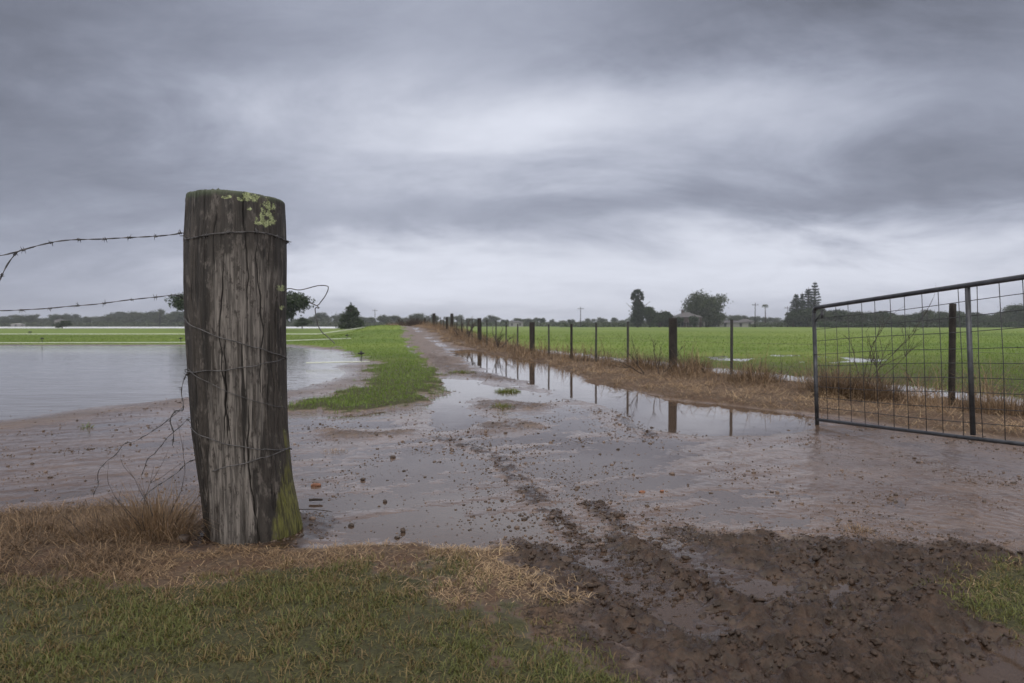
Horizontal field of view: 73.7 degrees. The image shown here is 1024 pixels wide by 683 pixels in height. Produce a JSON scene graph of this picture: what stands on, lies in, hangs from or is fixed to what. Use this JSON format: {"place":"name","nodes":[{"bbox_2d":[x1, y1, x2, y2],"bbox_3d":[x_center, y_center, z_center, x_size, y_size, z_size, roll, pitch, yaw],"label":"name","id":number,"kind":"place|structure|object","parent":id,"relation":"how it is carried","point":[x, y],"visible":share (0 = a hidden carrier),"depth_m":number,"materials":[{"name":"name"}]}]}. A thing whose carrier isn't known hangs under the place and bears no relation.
{"place":"outdoors","nodes":[
{"label":"outdoors","id":0,"kind":"place"},
{"bbox_2d":[0,327,336,327],"bbox_3d":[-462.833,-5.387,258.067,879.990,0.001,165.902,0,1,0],"label":"river water","id":1,"kind":"structure","parent":0,"point":[139,327],"depth_m":231.51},
{"bbox_2d":[0,346,358,419],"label":"flood water","id":2,"kind":"structure","parent":0,"point":[37,380],"depth_m":11.68,"materials":[{"name":"liquid"}]},
{"bbox_2d":[0,325,1023,682],"bbox_3d":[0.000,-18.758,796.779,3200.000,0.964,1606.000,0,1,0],"label":"ground","id":3,"kind":"structure","parent":0,"point":[800,459],"depth_m":2.83,"materials":[{"name":"soil"}]},
{"bbox_2d":[0,318,16,324],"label":"skyline tree","id":4,"kind":"object","parent":3,"relation":"on","point":[6,320],"visible":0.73,"depth_m":357.14,"materials":[{"name":"green plant"}]},
{"bbox_2d":[11,323,24,326],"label":"farm shed","id":5,"kind":"structure","parent":3,"relation":"on","point":[17,325],"depth_m":336.42,"materials":[{"name":"white metal"}]},
{"bbox_2d":[11,315,35,323],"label":"skyline tree","id":6,"kind":"object","parent":3,"relation":"on","point":[29,318],"visible":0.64,"depth_m":364.66,"materials":[{"name":"green plant"}]},
{"bbox_2d":[0,503,91,543],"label":"dry grass tuft","id":7,"kind":"object","parent":3,"relation":"on","point":[24,522],"visible":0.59,"depth_m":2.73,"materials":[{"name":"plant"}]},
{"bbox_2d":[48,315,58,326],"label":"skyline tree","id":8,"kind":"object","parent":3,"relation":"on","point":[52,318],"visible":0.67,"depth_m":351.80,"materials":[{"name":"green plant"}]},
{"bbox_2d":[48,314,68,320],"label":"skyline tree","id":9,"kind":"object","parent":3,"relation":"on","point":[62,317],"visible":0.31,"depth_m":377.41,"materials":[{"name":"green plant"}]},
{"bbox_2d":[51,320,72,327],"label":"field bush","id":10,"kind":"object","parent":3,"relation":"on","point":[62,324],"visible":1,"depth_m":169.56,"materials":[{"name":"green plant"}]},
{"bbox_2d":[63,313,80,320],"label":"skyline tree","id":11,"kind":"object","parent":3,"relation":"on","point":[73,316],"visible":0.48,"depth_m":438.32,"materials":[{"name":"green plant"}]},
{"bbox_2d":[66,317,85,322],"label":"skyline tree","id":12,"kind":"object","parent":3,"relation":"on","point":[78,319],"visible":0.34,"depth_m":430.42,"materials":[{"name":"green plant"}]},
{"bbox_2d":[82,316,94,322],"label":"skyline tree","id":13,"kind":"object","parent":3,"relation":"on","point":[87,319],"visible":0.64,"depth_m":403.59,"materials":[{"name":"green plant"}]},
{"bbox_2d":[32,495,163,549],"bbox_3d":[-1.617,0.692,2.667,0.494,0.166,0.498,0,1,-16],"label":"dry grass tuft","id":14,"kind":"object","parent":3,"relation":"on","point":[90,528],"visible":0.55,"depth_m":2.66,"materials":[{"name":"plant"}]},
{"bbox_2d":[97,315,119,322],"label":"skyline tree","id":15,"kind":"object","parent":3,"relation":"on","point":[107,318],"visible":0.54,"depth_m":388.85,"materials":[{"name":"green plant"}]},
{"bbox_2d":[104,312,126,321],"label":"skyline tree","id":16,"kind":"object","parent":3,"relation":"on","point":[116,316],"visible":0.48,"depth_m":445.50,"materials":[{"name":"green plant"}]},
{"bbox_2d":[55,421,214,551],"bbox_3d":[-1.411,0.556,2.725,0.758,0.437,0.719,0,1,0],"label":"dry grass tuft","id":17,"kind":"object","parent":3,"relation":"on","point":[159,528],"visible":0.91,"depth_m":2.70,"materials":[{"name":"plant"}]},
{"bbox_2d":[118,311,152,322],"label":"skyline tree","id":18,"kind":"object","parent":3,"relation":"on","point":[133,316],"visible":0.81,"depth_m":408.57,"materials":[{"name":"green plant"}]},
{"bbox_2d":[143,310,159,321],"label":"skyline tree","id":19,"kind":"object","parent":3,"relation":"on","point":[149,315],"visible":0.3,"depth_m":430.35,"materials":[{"name":"green plant"}]},
{"bbox_2d":[152,309,165,323],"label":"skyline tree","id":20,"kind":"object","parent":3,"relation":"on","point":[160,312],"visible":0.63,"depth_m":382.17,"materials":[{"name":"green plant"}]},
{"bbox_2d":[158,315,180,324],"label":"skyline tree","id":21,"kind":"object","parent":3,"relation":"on","point":[169,319],"visible":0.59,"depth_m":363.08,"materials":[{"name":"green plant"}]},
{"bbox_2d":[164,311,183,323],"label":"skyline tree","id":22,"kind":"object","parent":3,"relation":"on","point":[177,314],"visible":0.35,"depth_m":371.37,"materials":[{"name":"green plant"}]},
{"bbox_2d":[0,334,350,342],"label":"irrigation pipe","id":23,"kind":"object","parent":3,"relation":"on","point":[180,338],"visible":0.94,"depth_m":29.54,"materials":[{"name":"white plastic"}]},
{"bbox_2d":[176,534,189,542],"bbox_3d":[-1.268,0.760,2.627,0.052,0.035,0.044,0,1,0],"label":"dark stone","id":24,"kind":"object","parent":3,"relation":"on","point":[183,538],"visible":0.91,"depth_m":2.61,"materials":[{"name":"stone"}]},
{"bbox_2d":[28,327,361,334],"bbox_3d":[-37.008,-0.920,56.924,50.018,0.676,0.114,0,1,0],"label":"irrigation pipe","id":25,"kind":"object","parent":3,"relation":"on","point":[319,333],"visible":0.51,"depth_m":56.91,"materials":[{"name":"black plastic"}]},
{"bbox_2d":[0,325,473,413],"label":"verge grass","id":26,"kind":"structure","parent":3,"relation":"on","point":[374,391],"depth_m":15.49,"materials":[{"name":"plant"}]},
{"bbox_2d":[164,290,314,321],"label":"fig tree","id":27,"kind":"object","parent":3,"relation":"on","point":[296,301],"visible":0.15,"depth_m":93.05,"materials":[{"name":"green plant"}]},
{"bbox_2d":[183,188,302,544],"bbox_3d":[-1.092,0.153,2.806,0.465,1.499,0.392,0,1,0],"label":"strainer post","id":28,"kind":"object","parent":3,"relation":"on","point":[234,286],"visible":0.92,"depth_m":2.64,"materials":[{"name":"wood"}]},
{"bbox_2d":[0,292,183,312],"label":"barbed wire","id":29,"kind":"object","parent":28,"relation":"attached to","point":[104,303],"visible":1,"depth_m":2.74,"materials":[{"name":"metal"}]},
{"bbox_2d":[0,228,290,255],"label":"barbed wire","id":30,"kind":"object","parent":28,"relation":"attached to","point":[179,233],"visible":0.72,"depth_m":2.71,"materials":[{"name":"metal"}]},
{"bbox_2d":[0,247,33,280],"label":"barbed wire","id":31,"kind":"object","parent":30,"relation":"hanging from","point":[7,264],"visible":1,"depth_m":2.69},
{"bbox_2d":[141,418,189,474],"bbox_3d":[-1.449,0.448,2.864,0.494,0.300,0.056,1,2,37],"label":"barbed wire","id":32,"kind":"object","parent":28,"relation":"attached to","point":[163,442],"visible":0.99,"depth_m":2.86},
{"bbox_2d":[140,459,194,501],"bbox_3d":[-1.354,0.544,2.711,0.044,0.137,0.245,1,2,34],"label":"barbed wire","id":33,"kind":"object","parent":28,"relation":"attached to","point":[166,479],"visible":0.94,"depth_m":2.69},
{"bbox_2d":[169,373,187,445],"bbox_3d":[-1.314,0.268,2.740,0.149,0.309,0.065,1,2,31],"label":"barbed wire","id":34,"kind":"object","parent":28,"relation":"attached to","point":[181,389],"visible":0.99,"depth_m":2.75,"materials":[{"name":"metal"}]},
{"bbox_2d":[91,407,182,496],"bbox_3d":[-1.657,0.495,2.956,0.804,0.486,0.059,1,2,36],"label":"barbed wire","id":35,"kind":"object","parent":34,"relation":"hanging from","point":[116,454],"visible":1,"depth_m":2.99,"materials":[{"name":"metal"}]},
{"bbox_2d":[183,316,287,372],"bbox_3d":[-1.125,0.009,2.801,0.397,0.223,0.400,0,1,0],"label":"tie wire","id":36,"kind":"object","parent":28,"relation":"attached to","point":[237,342],"visible":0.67,"depth_m":2.63,"materials":[{"name":"metal"}]},
{"bbox_2d":[188,369,286,407],"bbox_3d":[-1.072,0.191,2.684,0.370,0.171,0.128,-1,1,-22],"label":"tie wire","id":37,"kind":"object","parent":28,"relation":"attached to","point":[232,393],"visible":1,"depth_m":2.63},
{"bbox_2d":[190,427,291,470],"bbox_3d":[-1.102,0.442,2.808,0.381,0.213,0.387,0,1,0],"label":"tie wire","id":38,"kind":"object","parent":28,"relation":"attached to","point":[284,449],"visible":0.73,"depth_m":2.65,"materials":[{"name":"metal"}]},
{"bbox_2d":[284,285,334,343],"bbox_3d":[-0.824,-0.110,2.775,0.214,0.238,0.020,0,1,2],"label":"tie wire","id":39,"kind":"object","parent":28,"relation":"attached to","point":[315,304],"visible":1,"depth_m":2.77,"materials":[{"name":"metal"}]},
{"bbox_2d":[293,317,312,328],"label":"field bush","id":40,"kind":"object","parent":3,"relation":"on","point":[302,323],"visible":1,"depth_m":149.35,"materials":[{"name":"green plant"}]},
{"bbox_2d":[308,316,319,324],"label":"skyline tree","id":41,"kind":"object","parent":3,"relation":"on","point":[312,318],"visible":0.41,"depth_m":379.16,"materials":[{"name":"green plant"}]},
{"bbox_2d":[316,312,328,321],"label":"skyline tree","id":42,"kind":"object","parent":3,"relation":"on","point":[321,315],"visible":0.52,"depth_m":441.60,"materials":[{"name":"green plant"}]},
{"bbox_2d":[306,351,369,363],"bbox_3d":[-3.542,0.320,13.935,1.275,0.233,0.077,-1,1,-20],"label":"irrigation pipe","id":43,"kind":"object","parent":3,"relation":"on","point":[361,353],"visible":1,"depth_m":14.00,"materials":[{"name":"white plastic"}]},
{"bbox_2d":[335,302,366,329],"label":"conifer","id":44,"kind":"object","parent":3,"relation":"on","point":[350,319],"visible":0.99,"depth_m":119.03,"materials":[{"name":"green plant"}]},
{"bbox_2d":[376,314,388,324],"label":"skyline tree","id":45,"kind":"object","parent":3,"relation":"on","point":[380,319],"visible":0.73,"depth_m":356.85,"materials":[{"name":"green plant"}]},
{"bbox_2d":[387,315,405,322],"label":"skyline tree","id":46,"kind":"object","parent":3,"relation":"on","point":[393,318],"visible":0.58,"depth_m":372.06,"materials":[{"name":"green plant"}]},
{"bbox_2d":[0,321,817,326],"bbox_3d":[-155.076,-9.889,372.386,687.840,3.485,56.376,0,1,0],"label":"scrub","id":47,"kind":"object","parent":3,"relation":"on","point":[179,324],"visible":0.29,"depth_m":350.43,"materials":[{"name":"green plant"}]},
{"bbox_2d":[398,317,428,325],"bbox_3d":[-7.301,-1.516,50.524,2.546,0.794,1.652,0,1,0],"label":"brush pile","id":48,"kind":"object","parent":3,"relation":"on","point":[414,322],"visible":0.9,"depth_m":50.22,"materials":[{"name":"brown plant"}]},
{"bbox_2d":[408,313,424,322],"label":"skyline tree","id":49,"kind":"object","parent":3,"relation":"on","point":[417,315],"visible":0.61,"depth_m":352.65,"materials":[{"name":"green plant"}]},
{"bbox_2d":[453,317,476,337],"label":"dead shrub","id":50,"kind":"object","parent":3,"relation":"on","point":[469,333],"visible":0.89,"depth_m":29.93,"materials":[{"name":"brown plant"}]},
{"bbox_2d":[487,315,500,322],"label":"skyline tree","id":51,"kind":"object","parent":3,"relation":"on","point":[493,318],"visible":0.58,"depth_m":431.44,"materials":[{"name":"green plant"}]},
{"bbox_2d":[492,325,514,350],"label":"dead shrub","id":52,"kind":"object","parent":3,"relation":"on","point":[497,340],"visible":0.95,"depth_m":21.46,"materials":[{"name":"brown plant"}]},
{"bbox_2d":[492,401,514,409],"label":"green grass tuft","id":53,"kind":"object","parent":3,"relation":"on","point":[502,406],"visible":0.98,"depth_m":6.95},
{"bbox_2d":[0,492,1023,607],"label":"dead straw","id":54,"kind":"object","parent":3,"relation":"on","point":[101,553],"visible":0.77,"depth_m":2.40,"materials":[{"name":"plant"}]},
{"bbox_2d":[1,372,1023,546],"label":"mud crumbs","id":55,"kind":"object","parent":3,"relation":"on","point":[613,518],"visible":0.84,"depth_m":3.48,"materials":[{"name":"soil"}]},
{"bbox_2d":[509,321,522,326],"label":"farm shed","id":56,"kind":"structure","parent":3,"relation":"on","point":[514,324],"depth_m":334.90,"materials":[{"name":"metal"}]},
{"bbox_2d":[628,289,647,326],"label":"hoop pine","id":57,"kind":"object","parent":3,"relation":"on","point":[637,315],"visible":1,"depth_m":229.07,"materials":[{"name":"green plant"}]},
{"bbox_2d":[623,352,668,370],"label":"dead reed clump","id":58,"kind":"object","parent":3,"relation":"on","point":[649,361],"visible":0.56,"depth_m":12.08,"materials":[{"name":"plant"}]},
{"bbox_2d":[611,335,685,375],"bbox_3d":[2.104,0.209,10.592,1.209,0.724,0.428,0,1,0],"label":"dead shrub","id":59,"kind":"object","parent":3,"relation":"on","point":[636,356],"visible":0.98,"depth_m":10.64,"materials":[{"name":"brown plant"}]},
{"bbox_2d":[642,306,658,326],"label":"bushy tree","id":60,"kind":"object","parent":3,"relation":"on","point":[650,319],"visible":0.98,"depth_m":229.30,"materials":[{"name":"green plant"}]},
{"bbox_2d":[654,310,670,326],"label":"bushy tree","id":61,"kind":"object","parent":3,"relation":"on","point":[661,316],"visible":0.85,"depth_m":230.14,"materials":[{"name":"green plant"}]},
{"bbox_2d":[664,314,673,326],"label":"bushy tree","id":62,"kind":"object","parent":3,"relation":"on","point":[666,320],"visible":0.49,"depth_m":229.01,"materials":[{"name":"green plant"}]},
{"bbox_2d":[672,310,701,326],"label":"homestead","id":63,"kind":"structure","parent":3,"relation":"on","point":[685,315],"depth_m":238.27,"materials":[{"name":"metal"}]},
{"bbox_2d":[658,342,720,374],"bbox_3d":[2.897,0.269,11.204,1.229,0.567,1.256,0,1,0],"label":"dead reed clump","id":64,"kind":"object","parent":3,"relation":"on","point":[701,366],"visible":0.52,"depth_m":11.12,"materials":[{"name":"plant"}]},
{"bbox_2d":[688,315,700,326],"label":"garden bush","id":65,"kind":"object","parent":3,"relation":"on","point":[693,321],"visible":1,"depth_m":231.37,"materials":[{"name":"green plant"}]},
{"bbox_2d":[385,319,1023,437],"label":"dry roadside grass","id":66,"kind":"structure","parent":3,"relation":"on","point":[515,351],"depth_m":9.24,"materials":[{"name":"plant"}]},
{"bbox_2d":[681,288,730,326],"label":"round tree","id":67,"kind":"object","parent":3,"relation":"on","point":[706,308],"visible":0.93,"depth_m":245.95,"materials":[{"name":"green plant"}]},
{"bbox_2d":[416,303,1021,405],"bbox_3d":[-2.402,-0.691,32.431,1.414,1.753,71.490,0,1,-14],"label":"wire fence","id":68,"kind":"object","parent":3,"relation":"on","point":[672,323],"visible":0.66,"depth_m":11.52,"materials":[{"name":"metal"}]},
{"bbox_2d":[717,321,747,326],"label":"farm shed","id":69,"kind":"structure","parent":3,"relation":"on","point":[740,324],"depth_m":259.00,"materials":[{"name":"metal"}]},
{"bbox_2d":[723,315,742,320],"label":"skyline tree","id":70,"kind":"object","parent":3,"relation":"on","point":[733,317],"visible":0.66,"depth_m":384.58,"materials":[{"name":"green plant"}]},
{"bbox_2d":[719,360,786,383],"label":"dead reed clump","id":71,"kind":"object","parent":3,"relation":"on","point":[752,372],"visible":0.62,"depth_m":9.27,"materials":[{"name":"plant"}]},
{"bbox_2d":[749,316,761,322],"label":"skyline tree","id":72,"kind":"object","parent":3,"relation":"on","point":[755,319],"visible":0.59,"depth_m":425.79,"materials":[{"name":"green plant"}]},
{"bbox_2d":[510,498,1023,682],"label":"mud clods","id":73,"kind":"object","parent":3,"relation":"on","point":[875,641],"visible":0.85,"depth_m":2.11,"materials":[{"name":"soil"}]},
{"bbox_2d":[783,310,803,326],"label":"bushy tree","id":74,"kind":"object","parent":3,"relation":"on","point":[793,316],"visible":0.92,"depth_m":248.95,"materials":[{"name":"green plant"}]},
{"bbox_2d":[789,294,802,322],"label":"norfolk pine","id":75,"kind":"object","parent":3,"relation":"on","point":[795,304],"visible":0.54,"depth_m":257.17,"materials":[{"name":"green plant"}]},
{"bbox_2d":[796,307,812,326],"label":"bushy tree","id":76,"kind":"object","parent":3,"relation":"on","point":[806,313],"visible":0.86,"depth_m":248.71,"materials":[{"name":"green plant"}]},
{"bbox_2d":[802,287,812,326],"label":"norfolk pine","id":77,"kind":"object","parent":3,"relation":"on","point":[808,292],"visible":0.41,"depth_m":261.36,"materials":[{"name":"green plant"}]},
{"bbox_2d":[806,283,821,308],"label":"norfolk pine","id":78,"kind":"object","parent":3,"relation":"on","point":[815,302],"visible":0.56,"depth_m":259.15,"materials":[{"name":"green plant"}]},
{"bbox_2d":[811,311,835,321],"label":"skyline tree","id":79,"kind":"object","parent":3,"relation":"on","point":[827,313],"visible":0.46,"depth_m":233.72,"materials":[{"name":"green plant"}]},
{"bbox_2d":[791,357,878,398],"bbox_3d":[3.622,0.397,7.644,1.166,0.482,1.160,1,2,41],"label":"dead reed clump","id":80,"kind":"object","parent":3,"relation":"on","point":[831,383],"visible":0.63,"depth_m":7.53,"materials":[{"name":"plant"}]},
{"bbox_2d":[816,309,855,322],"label":"skyline tree","id":81,"kind":"object","parent":3,"relation":"on","point":[838,312],"visible":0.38,"depth_m":233.68,"materials":[{"name":"green plant"}]},
{"bbox_2d":[843,310,862,323],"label":"skyline tree","id":82,"kind":"object","parent":3,"relation":"on","point":[852,316],"visible":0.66,"depth_m":217.28,"materials":[{"name":"green plant"}]},
{"bbox_2d":[841,523,875,533],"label":"dry grass tuft","id":83,"kind":"object","parent":3,"relation":"on","point":[870,531],"visible":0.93,"depth_m":2.80,"materials":[{"name":"plant"}]},
{"bbox_2d":[858,311,878,326],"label":"skyline tree","id":84,"kind":"object","parent":3,"relation":"on","point":[866,317],"visible":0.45,"depth_m":219.67,"materials":[{"name":"green plant"}]},
{"bbox_2d":[868,310,896,320],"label":"skyline tree","id":85,"kind":"object","parent":3,"relation":"on","point":[883,313],"visible":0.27,"depth_m":229.45,"materials":[{"name":"green plant"}]},
{"bbox_2d":[840,349,929,402],"bbox_3d":[3.937,0.362,7.325,1.078,0.560,1.002,0,1,0],"label":"dead reed clump","id":86,"kind":"object","parent":3,"relation":"on","point":[870,392],"visible":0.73,"depth_m":7.22,"materials":[{"name":"plant"}]},
{"bbox_2d":[843,294,934,386],"bbox_3d":[4.502,-0.031,8.151,1.067,1.295,0.665,0,1,18],"label":"dead shrub","id":87,"kind":"object","parent":3,"relation":"on","point":[873,359],"visible":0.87,"depth_m":8.20,"materials":[{"name":"brown plant"}]},
{"bbox_2d":[876,314,914,326],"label":"skyline tree","id":88,"kind":"object","parent":3,"relation":"on","point":[885,318],"visible":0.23,"depth_m":223.01,"materials":[{"name":"green plant"}]},
{"bbox_2d":[888,315,911,327],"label":"skyline tree","id":89,"kind":"object","parent":3,"relation":"on","point":[900,318],"visible":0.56,"depth_m":216.10,"materials":[{"name":"green plant"}]},
{"bbox_2d":[812,274,1023,446],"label":"farm gate","id":90,"kind":"structure","parent":3,"relation":"on","point":[969,348],"depth_m":4.54,"materials":[{"name":"metal"}]},
{"bbox_2d":[817,320,1023,327],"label":"scrub","id":91,"kind":"object","parent":3,"relation":"on","point":[996,324],"visible":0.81,"depth_m":213.69,"materials":[{"name":"green plant"}]},
{"bbox_2d":[910,313,937,320],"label":"skyline tree","id":92,"kind":"object","parent":3,"relation":"on","point":[918,315],"visible":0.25,"depth_m":235.37,"materials":[{"name":"green plant"}]},
{"bbox_2d":[920,309,933,325],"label":"skyline tree","id":93,"kind":"object","parent":3,"relation":"on","point":[928,316],"visible":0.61,"depth_m":216.62,"materials":[{"name":"green plant"}]},
{"bbox_2d":[902,362,965,396],"bbox_3d":[4.838,0.388,7.831,0.932,0.545,0.198,0,1,-9],"label":"dead shrub","id":94,"kind":"object","parent":3,"relation":"on","point":[925,382],"visible":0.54,"depth_m":7.80,"materials":[{"name":"brown plant"}]},
{"bbox_2d":[933,311,976,326],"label":"skyline tree","id":95,"kind":"object","parent":3,"relation":"on","point":[945,314],"visible":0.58,"depth_m":215.15,"materials":[{"name":"green plant"}]},
{"bbox_2d":[972,315,995,322],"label":"skyline tree","id":96,"kind":"object","parent":3,"relation":"on","point":[983,319],"visible":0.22,"depth_m":232.37,"materials":[{"name":"green plant"}]},
{"bbox_2d":[955,390,1023,415],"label":"dead reed clump","id":97,"kind":"object","parent":3,"relation":"on","point":[1014,403],"visible":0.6,"depth_m":6.16,"materials":[{"name":"plant"}]},
{"bbox_2d":[981,313,1009,321],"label":"skyline tree","id":98,"kind":"object","parent":3,"relation":"on","point":[993,316],"visible":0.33,"depth_m":239.26,"materials":[{"name":"green plant"}]},
{"bbox_2d":[995,311,1010,321],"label":"skyline tree","id":99,"kind":"object","parent":3,"relation":"on","point":[1004,314],"visible":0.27,"depth_m":241.37,"materials":[{"name":"green plant"}]},
{"bbox_2d":[991,312,1022,321],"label":"skyline tree","id":100,"kind":"object","parent":3,"relation":"on","point":[1017,318],"visible":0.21,"depth_m":250.76,"materials":[{"name":"green plant"}]},
{"bbox_2d":[999,303,1023,319],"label":"skyline tree","id":101,"kind":"object","parent":3,"relation":"on","point":[1012,308],"visible":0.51,"depth_m":253.52,"materials":[{"name":"green plant"}]},
{"bbox_2d":[0,326,1023,682],"bbox_3d":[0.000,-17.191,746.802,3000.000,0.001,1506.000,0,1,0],"label":"puddle water","id":102,"kind":"structure","parent":0,"point":[640,408],"depth_m":4.05,"materials":[{"name":"liquid"}]},
{"bbox_2d":[491,386,520,392],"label":"green grass tuft","id":103,"kind":"object","parent":102,"relation":"on","point":[508,390],"visible":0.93,"depth_m":8.66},
{"bbox_2d":[0,545,1023,682],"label":"lawn grass","id":104,"kind":"structure","parent":0,"point":[168,619],"depth_m":1.86,"materials":[{"name":"plant"}]},
{"bbox_2d":[0,0,1023,321],"label":"sky","id":105,"kind":"structure","parent":0,"point":[503,159],"materials":[{"name":"grey"}]},
{"bbox_2d":[469,330,1023,399],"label":"paddock grass","id":106,"kind":"structure","parent":0,"point":[1012,368],"depth_m":23.65,"materials":[{"name":"plant"}]},
{"bbox_2d":[511,523,1023,682],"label":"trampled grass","id":107,"kind":"structure","parent":0,"point":[752,644],"depth_m":2.03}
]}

